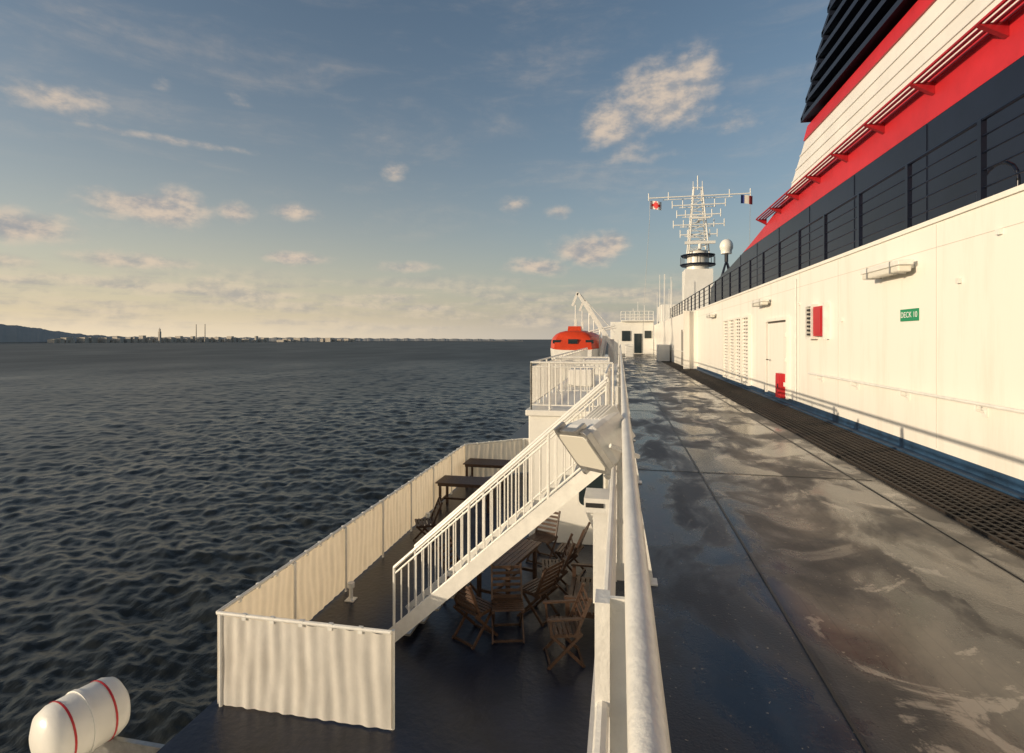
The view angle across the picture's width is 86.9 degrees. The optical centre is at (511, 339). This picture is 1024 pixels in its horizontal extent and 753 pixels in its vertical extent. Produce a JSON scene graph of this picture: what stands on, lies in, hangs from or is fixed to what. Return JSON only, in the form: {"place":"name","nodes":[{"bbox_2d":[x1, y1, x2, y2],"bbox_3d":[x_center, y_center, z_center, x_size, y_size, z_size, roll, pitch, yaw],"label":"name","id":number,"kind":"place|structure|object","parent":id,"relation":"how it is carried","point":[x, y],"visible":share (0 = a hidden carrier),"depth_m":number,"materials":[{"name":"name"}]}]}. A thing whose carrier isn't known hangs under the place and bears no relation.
{"place":"outdoors","nodes":[
{"label":"outdoors","id":0,"kind":"place"},
{"bbox_2d":[158,328,160,342],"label":"church tower","id":1,"kind":"structure","parent":0,"point":[159,336],"depth_m":4432.77,"materials":[{"name":"grey"}]},
{"bbox_2d":[47,335,355,342],"bbox_3d":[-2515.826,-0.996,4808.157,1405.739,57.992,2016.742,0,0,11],"label":"harbour town buildings","id":2,"kind":"structure","parent":0,"point":[140,339],"depth_m":4527.88,"materials":[{"name":"grey"}]},
{"bbox_2d":[0,324,519,342],"bbox_3d":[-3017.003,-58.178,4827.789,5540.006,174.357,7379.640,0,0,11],"label":"coast hills","id":3,"kind":"structure","parent":0,"point":[14,334],"depth_m":4275.93,"materials":[{"name":"grey"}]},
{"bbox_2d":[0,339,618,752],"bbox_3d":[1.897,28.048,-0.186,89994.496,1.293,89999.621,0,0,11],"label":"sea","id":4,"kind":"structure","parent":0,"point":[160,503],"depth_m":113.18,"materials":[{"name":"blue liquid"}]},
{"bbox_3d":[10.610,17.350,30.003,18.950,25.300,87.000,0,0,11],"label":"ship hull","id":5,"kind":"object","parent":4,"relation":"on","visible":0},
{"bbox_2d":[29,677,164,752],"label":"liferaft canister","id":6,"kind":"object","parent":5,"relation":"on","point":[93,716],"visible":1,"depth_m":6.25,"materials":[{"name":"white paint"}]},
{"bbox_2d":[156,421,594,752],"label":"terrace deck","id":7,"kind":"structure","parent":5,"relation":"on","point":[484,695],"depth_m":7.06,"materials":[{"name":"metal"}]},
{"bbox_2d":[344,581,357,601],"bbox_3d":[-2.777,4.350,9.325,0.160,0.300,0.160,0,0,11],"label":"terrace floor light","id":8,"kind":"object","parent":7,"relation":"on","point":[350,587],"visible":1,"depth_m":9.29,"materials":[{"name":"white paint"}]},
{"bbox_2d":[216,438,528,729],"bbox_3d":[-1.012,3.917,12.309,2.952,1.167,12.203,0,0,11],"label":"canvas fence","id":9,"kind":"object","parent":7,"relation":"on","point":[275,653],"visible":0.83,"depth_m":6.58,"materials":[{"name":"white fabric"}]},
{"bbox_2d":[424,512,430,525],"bbox_3d":[-2.032,4.350,13.051,0.160,0.300,0.160,0,0,11],"label":"terrace floor light","id":10,"kind":"object","parent":7,"relation":"on","point":[427,514],"visible":0.65,"depth_m":13.02,"materials":[{"name":"white paint"}]},
{"bbox_2d":[413,496,442,545],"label":"folding chair","id":11,"kind":"object","parent":7,"relation":"on","point":[432,520],"visible":0.89,"depth_m":11.84,"materials":[{"name":"brown wood"}]},
{"bbox_2d":[436,537,476,595],"bbox_3d":[-0.928,4.028,9.372,0.624,0.972,0.490,0,0,21],"label":"folding chair","id":12,"kind":"object","parent":7,"relation":"on","point":[457,560],"visible":0.11,"depth_m":9.49,"materials":[{"name":"brown wood"}]},
{"bbox_2d":[435,475,494,512],"bbox_3d":[-1.199,4.130,14.413,1.500,0.740,0.790,0,0,11],"label":"wooden table","id":13,"kind":"object","parent":7,"relation":"on","point":[447,481],"visible":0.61,"depth_m":14.32,"materials":[{"name":"brown wood"}]},
{"bbox_2d":[447,576,498,649],"bbox_3d":[-0.592,4.028,8.132,0.490,0.972,0.624,0,0,41],"label":"folding chair","id":14,"kind":"object","parent":7,"relation":"on","point":[467,601],"visible":0.88,"depth_m":8.04,"materials":[{"name":"brown wood"}]},
{"bbox_2d":[463,458,509,489],"bbox_3d":[-0.768,4.130,16.571,1.300,0.740,0.790,0,0,11],"label":"wooden table","id":15,"kind":"object","parent":7,"relation":"on","point":[485,463],"visible":0.66,"depth_m":16.35,"materials":[{"name":"brown wood"}]},
{"bbox_2d":[388,377,608,641],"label":"terrace staircase","id":16,"kind":"structure","parent":7,"relation":"on","point":[507,535],"depth_m":7.85,"materials":[{"name":"white metal"}]},
{"bbox_2d":[491,563,524,644],"bbox_3d":[-0.073,4.028,8.271,0.490,0.972,0.624,0,0,-4],"label":"folding chair","id":17,"kind":"object","parent":7,"relation":"on","point":[507,602],"visible":0.98,"depth_m":8.38,"materials":[{"name":"brown wood"}]},
{"bbox_2d":[477,538,541,597],"bbox_3d":[-0.069,4.130,9.599,0.740,0.740,1.300,0,0,26],"label":"wooden table","id":18,"kind":"object","parent":7,"relation":"on","point":[520,551],"visible":0.44,"depth_m":9.44,"materials":[{"name":"brown wood"}]},
{"bbox_2d":[517,558,564,626],"bbox_3d":[0.466,4.028,8.755,0.624,0.972,0.490,0,0,41],"label":"folding chair","id":19,"kind":"object","parent":7,"relation":"on","point":[536,588],"visible":0.94,"depth_m":8.67,"materials":[{"name":"brown wood"}]},
{"bbox_2d":[526,511,560,564],"bbox_3d":[0.641,4.028,11.033,0.490,0.972,0.624,0,0,31],"label":"folding chair","id":20,"kind":"object","parent":7,"relation":"on","point":[547,538],"visible":0.78,"depth_m":11.06,"materials":[{"name":"brown wood"}]},
{"bbox_2d":[541,533,575,597],"bbox_3d":[0.801,4.028,9.638,0.624,0.972,0.490,0,0,1],"label":"folding chair","id":21,"kind":"object","parent":7,"relation":"on","point":[564,571],"visible":0.69,"depth_m":9.56,"materials":[{"name":"brown wood"}]},
{"bbox_2d":[543,583,591,669],"bbox_3d":[0.772,4.028,7.609,0.624,0.972,0.556,0,0,-4],"label":"folding chair","id":22,"kind":"object","parent":7,"relation":"on","point":[569,620],"visible":1,"depth_m":7.45,"materials":[{"name":"brown wood"}]},
{"bbox_2d":[525,355,617,544],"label":"cabin block","id":23,"kind":"structure","parent":7,"relation":"on","point":[575,519],"depth_m":11.97,"materials":[{"name":"white metal"}]},
{"bbox_2d":[530,347,613,409],"bbox_3d":[3.373,1.033,22.243,1.846,1.074,21.093,0,0,11],"label":"platform railing","id":24,"kind":"object","parent":23,"relation":"on","point":[542,378],"visible":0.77,"depth_m":12.48,"materials":[{"name":"white metal"}]},
{"bbox_2d":[550,326,604,358],"bbox_3d":[4.747,0.825,38.812,3.760,3.350,9.020,0,0,11],"label":"lifeboat","id":25,"kind":"object","parent":23,"relation":"on","point":[572,338],"visible":0.62,"depth_m":34.66,"materials":[{"name":"orange plastic"}]},
{"bbox_2d":[555,356,609,393],"bbox_3d":[2.007,1.033,15.405,1.544,1.074,0.048,0,0,11],"label":"platform railing","id":26,"kind":"object","parent":23,"relation":"on","point":[560,360],"visible":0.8,"depth_m":15.44,"materials":[{"name":"white metal"}]},
{"bbox_2d":[569,358,607,386],"bbox_3d":[3.330,1.235,22.279,1.200,0.670,9.000,0,0,11],"label":"life jacket locker","id":27,"kind":"object","parent":23,"relation":"on","point":[582,373],"visible":0.45,"depth_m":17.96,"materials":[{"name":"white paint"}]},
{"bbox_2d":[577,474,604,507],"bbox_3d":[1.719,3.200,11.766,0.620,0.950,0.050,0,0,11],"label":"cabin window","id":28,"kind":"structure","parent":23,"relation":"in","point":[598,482],"depth_m":11.73,"materials":[{"name":"black glass"}]},
{"bbox_2d":[604,364,610,405],"bbox_3d":[1.768,1.063,9.972,0.048,1.074,3.388,0,0,11],"label":"landing railing","id":29,"kind":"object","parent":23,"relation":"on","point":[607,373],"visible":0.38,"depth_m":10.94,"materials":[{"name":"white metal"}]},
{"bbox_2d":[555,522,590,576],"bbox_3d":[1.151,4.028,10.367,0.624,0.972,0.490,0,0,21],"label":"folding chair","id":30,"kind":"object","parent":7,"relation":"on","point":[574,554],"visible":0.75,"depth_m":10.26,"materials":[{"name":"brown wood"}]},
{"bbox_2d":[564,563,594,640],"bbox_3d":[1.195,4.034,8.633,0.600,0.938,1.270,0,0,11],"label":"folding chair","id":31,"kind":"object","parent":7,"relation":"on","point":[574,586],"visible":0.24,"depth_m":8.71,"materials":[{"name":"brown wood"}]},
{"bbox_2d":[0,0,829,338],"label":"sky","id":32,"kind":"structure","parent":0,"point":[400,169],"materials":[{"name":"blue"}]},
{"bbox_2d":[571,292,617,362],"bbox_3d":[6.073,-0.757,38.812,3.050,4.744,6.800,0,0,11],"label":"lifeboat davit","id":33,"kind":"object","parent":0,"point":[613,350],"visible":0.84,"depth_m":35.66,"materials":[{"name":"white metal"}]},
{"bbox_2d":[615,354,1023,752],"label":"deck","id":34,"kind":"structure","parent":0,"point":[908,626],"depth_m":3.33,"materials":[{"name":"grey metal"}]},
{"bbox_2d":[587,344,670,752],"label":"deck edge railing","id":35,"kind":"object","parent":34,"relation":"on","point":[628,713],"visible":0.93,"depth_m":1.10,"materials":[{"name":"white metal"}]},
{"bbox_2d":[553,404,639,602],"bbox_3d":[0.520,0.946,3.272,0.437,1.107,0.476,0,0,-21],"label":"floodlight","id":36,"kind":"object","parent":35,"relation":"attached to","point":[591,440],"visible":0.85,"depth_m":3.11,"materials":[{"name":"white paint"}]},
{"bbox_2d":[611,304,681,353],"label":"bridge wing house","id":37,"kind":"structure","parent":34,"relation":"on","point":[633,327],"depth_m":58.35,"materials":[{"name":"white paint"}]},
{"bbox_2d":[622,331,650,352],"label":"house windows","id":38,"kind":"structure","parent":37,"relation":"attached to","point":[637,341],"depth_m":58.39,"materials":[{"name":"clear glass"}]},
{"bbox_2d":[621,311,653,319],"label":"house roof railing","id":39,"kind":"object","parent":37,"relation":"on","point":[634,314],"visible":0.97,"depth_m":58.20,"materials":[{"name":"white metal"}]},
{"bbox_2d":[625,344,669,360],"bbox_3d":[10.970,1.000,45.206,1.287,1.200,13.326,0,0,-1],"label":"deck locker","id":40,"kind":"object","parent":34,"relation":"on","point":[663,352],"visible":0.97,"depth_m":38.68,"materials":[{"name":"grey metal"}]},
{"bbox_2d":[625,355,1023,752],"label":"deck weld seams","id":41,"kind":"object","parent":34,"relation":"on","point":[850,722],"visible":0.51,"depth_m":3.92,"materials":[{"name":"black metal"}]},
{"bbox_2d":[654,184,1023,500],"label":"superstructure","id":42,"kind":"object","parent":34,"relation":"on","point":[964,339],"visible":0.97,"depth_m":7.34,"materials":[{"name":"white metal"}]},
{"bbox_2d":[633,274,684,323],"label":"whip antennas","id":43,"kind":"object","parent":42,"relation":"on","point":[664,304],"visible":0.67,"depth_m":48.17,"materials":[{"name":"white paint"}]},
{"bbox_2d":[681,330,682,364],"bbox_3d":[9.815,0.475,30.926,0.070,2.050,1.740,0,0,11],"label":"entrance door","id":44,"kind":"structure","parent":42,"relation":"attached to","point":[681,347],"depth_m":31.67,"materials":[{"name":"grey metal"}]},
{"bbox_2d":[683,311,688,368],"bbox_3d":[9.246,0.045,28.664,0.300,3.090,0.140,0,0,11],"label":"wall fin","id":45,"kind":"object","parent":42,"relation":"attached to","point":[685,339],"depth_m":28.60,"materials":[{"name":"white metal"}]},
{"bbox_2d":[642,217,749,349],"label":"halyards","id":46,"kind":"object","parent":42,"relation":"on","point":[646,268],"visible":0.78,"depth_m":49.36,"materials":[{"name":"metal"}]},
{"bbox_2d":[650,201,661,209],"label":"flag","id":47,"kind":"object","parent":46,"relation":"hanging from","point":[655,205],"visible":1,"depth_m":49.78,"materials":[{"name":"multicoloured fabric"}]},
{"bbox_2d":[741,195,752,204],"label":"flag","id":48,"kind":"object","parent":46,"relation":"attached to","point":[747,199],"visible":1,"depth_m":48.23,"materials":[{"name":"multicoloured fabric"}]},
{"bbox_2d":[648,176,750,310],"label":"radar mast","id":49,"kind":"object","parent":42,"relation":"on","point":[697,274],"visible":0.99,"depth_m":48.73,"materials":[{"name":"white metal"}]},
{"bbox_2d":[706,313,715,317],"bbox_3d":[8.612,-1.008,23.365,0.264,0.175,1.200,0,0,11],"label":"deck lamp","id":50,"kind":"object","parent":42,"relation":"attached to","point":[711,315],"visible":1,"depth_m":22.93,"materials":[{"name":"white paint"}]},
{"bbox_2d":[720,239,732,274],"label":"satellite dome","id":51,"kind":"structure","parent":42,"relation":"on","point":[726,246],"depth_m":34.76,"materials":[{"name":"white paint"}]},
{"bbox_2d":[723,315,750,385],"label":"ventilation locker doors","id":52,"kind":"structure","parent":42,"relation":"attached to","point":[736,349],"depth_m":18.44,"materials":[{"name":"white metal"}]},
{"bbox_2d":[751,299,770,306],"bbox_3d":[6.966,-1.008,15.128,0.264,0.175,1.200,0,0,11],"label":"deck lamp","id":53,"kind":"object","parent":42,"relation":"attached to","point":[760,302],"visible":1,"depth_m":14.78,"materials":[{"name":"white paint"}]},
{"bbox_2d":[765,316,789,398],"bbox_3d":[6.811,0.450,13.976,0.120,2.000,1.980,0,0,11],"label":"steel door","id":54,"kind":"structure","parent":42,"relation":"attached to","point":[777,345],"depth_m":13.89,"materials":[{"name":"grey metal"}]},
{"bbox_2d":[775,373,785,397],"bbox_3d":[6.668,1.150,13.444,0.188,0.600,0.380,0,0,11],"label":"fire hydrant box","id":55,"kind":"object","parent":42,"relation":"on","point":[779,386],"visible":0.98,"depth_m":13.30,"materials":[{"name":"red paint"}]},
{"bbox_2d":[805,302,828,338],"bbox_3d":[6.207,-0.360,11.012,0.138,0.720,0.970,0,0,11],"label":"vent grille","id":56,"kind":"object","parent":42,"relation":"attached to","point":[809,321],"visible":0.84,"depth_m":11.12,"materials":[{"name":"white metal"}]},
{"bbox_2d":[813,306,822,335],"bbox_3d":[6.184,-0.360,10.859,0.123,0.600,0.480,0,0,11],"label":"fire hose cabinet","id":57,"kind":"object","parent":42,"relation":"attached to","point":[817,320],"visible":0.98,"depth_m":10.80,"materials":[{"name":"red metal"}]},
{"bbox_2d":[670,92,1023,317],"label":"deck railing","id":58,"kind":"object","parent":42,"relation":"on","point":[982,151],"visible":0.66,"depth_m":7.91,"materials":[{"name":"black metal"}]},
{"bbox_2d":[672,349,1023,417],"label":"wall handrail","id":59,"kind":"object","parent":42,"relation":"attached to","point":[984,411],"depth_m":6.86,"materials":[{"name":"white metal"}]},
{"bbox_2d":[710,0,1023,303],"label":"ship funnel","id":60,"kind":"object","parent":42,"relation":"on","point":[895,85],"visible":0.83,"depth_m":12.01,"materials":[{"name":"blue paint"}]},
{"bbox_2d":[860,259,914,279],"bbox_3d":[5.536,-1.008,7.970,0.264,0.175,1.200,0,0,11],"label":"deck lamp","id":61,"kind":"object","parent":42,"relation":"attached to","point":[890,269],"visible":1,"depth_m":7.73,"materials":[{"name":"white paint"}]},
{"bbox_2d":[795,228,1002,399],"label":"wall junction boxes","id":62,"kind":"object","parent":42,"relation":"attached to","point":[999,231],"depth_m":12.45,"materials":[{"name":"white paint"}]},
{"bbox_2d":[900,308,918,321],"bbox_3d":[5.588,-0.340,7.602,0.016,0.170,0.480,0,0,11],"label":"deck sign","id":63,"kind":"object","parent":42,"relation":"attached to","point":[909,314],"visible":1,"depth_m":7.58,"materials":[{"name":"green"}]},
{"bbox_2d":[987,160,1020,185],"bbox_3d":[5.902,-1.824,6.571,0.044,0.648,0.744,0,0,11],"label":"vent pipe","id":64,"kind":"object","parent":42,"relation":"on","point":[1015,168],"visible":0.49,"depth_m":6.28,"materials":[{"name":"black metal"}]},
{"bbox_2d":[656,358,1023,556],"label":"drainage mat","id":65,"kind":"object","parent":34,"relation":"on","point":[996,516],"visible":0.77,"depth_m":6.34,"materials":[{"name":"rubber"}]}
]}

